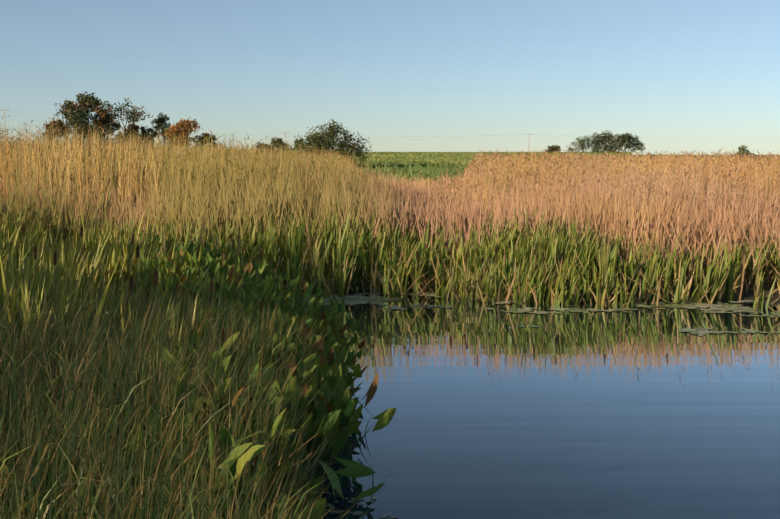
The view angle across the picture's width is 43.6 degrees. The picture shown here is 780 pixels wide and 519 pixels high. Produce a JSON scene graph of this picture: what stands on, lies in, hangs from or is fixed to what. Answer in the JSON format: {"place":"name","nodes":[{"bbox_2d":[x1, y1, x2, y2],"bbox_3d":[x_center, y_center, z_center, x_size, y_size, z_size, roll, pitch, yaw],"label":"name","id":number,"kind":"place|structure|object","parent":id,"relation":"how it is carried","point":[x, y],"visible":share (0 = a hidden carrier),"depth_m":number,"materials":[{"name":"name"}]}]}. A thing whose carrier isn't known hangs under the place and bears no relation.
{"place":"outdoors","nodes":[
{"label":"outdoors","id":0,"kind":"place"},
{"bbox_2d":[22,192,671,317],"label":"cattail heads","id":1,"kind":"object","parent":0,"point":[156,273],"visible":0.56,"depth_m":15.91,"materials":[{"name":"brown plant"}]},
{"bbox_2d":[0,0,779,154],"label":"sky","id":2,"kind":"structure","parent":0,"point":[677,76],"materials":[{"name":"blue"}]},
{"bbox_2d":[239,149,632,185],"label":"soybean field","id":3,"kind":"structure","parent":0,"point":[425,164],"depth_m":115.23,"materials":[{"name":"green plant"}]},
{"bbox_2d":[268,292,779,518],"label":"water","id":4,"kind":"structure","parent":0,"point":[651,412],"depth_m":9.10,"materials":[{"name":"blue liquid"}]},
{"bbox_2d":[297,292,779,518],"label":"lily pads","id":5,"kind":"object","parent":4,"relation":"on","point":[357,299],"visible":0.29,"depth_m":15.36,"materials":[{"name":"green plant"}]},
{"bbox_2d":[285,155,779,301],"bbox_3d":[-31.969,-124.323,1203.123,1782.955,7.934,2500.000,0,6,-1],"label":"ground","id":6,"kind":"structure","parent":0,"point":[748,295],"depth_m":16.54,"materials":[{"name":"brown soil"}]},
{"bbox_2d":[0,263,380,518],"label":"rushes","id":7,"kind":"object","parent":6,"relation":"on","point":[28,456],"visible":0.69,"depth_m":5.89,"materials":[{"name":"green plant"}]},
{"bbox_2d":[0,268,393,518],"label":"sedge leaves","id":8,"kind":"object","parent":6,"relation":"on","point":[42,504],"visible":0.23,"depth_m":5.85,"materials":[{"name":"green plant"}]},
{"bbox_2d":[75,229,395,518],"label":"broadleaf","id":9,"kind":"object","parent":6,"relation":"on","point":[234,269],"depth_m":7.80,"materials":[{"name":"green plant"}]},
{"bbox_2d":[0,108,649,151],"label":"power line","id":10,"kind":"object","parent":6,"relation":"on","point":[4,110],"depth_m":519.25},
{"bbox_2d":[0,183,779,363],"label":"cattails","id":11,"kind":"object","parent":6,"relation":"on","point":[271,248],"visible":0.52,"depth_m":16.46,"materials":[{"name":"green plant"}]},
{"bbox_2d":[0,137,779,286],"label":"low prairie grass","id":12,"kind":"structure","parent":6,"relation":"on","point":[665,225],"depth_m":18.66,"materials":[{"name":"beige plant"}]},
{"bbox_2d":[0,116,779,229],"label":"prairie stalks","id":13,"kind":"object","parent":6,"relation":"on","point":[590,182],"visible":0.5,"depth_m":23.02,"materials":[{"name":"beige plant"}]},
{"bbox_2d":[1,219,779,374],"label":"reeds","id":14,"kind":"object","parent":6,"relation":"on","point":[425,287],"visible":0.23,"depth_m":16.44,"materials":[{"name":"green plant"}]}
]}

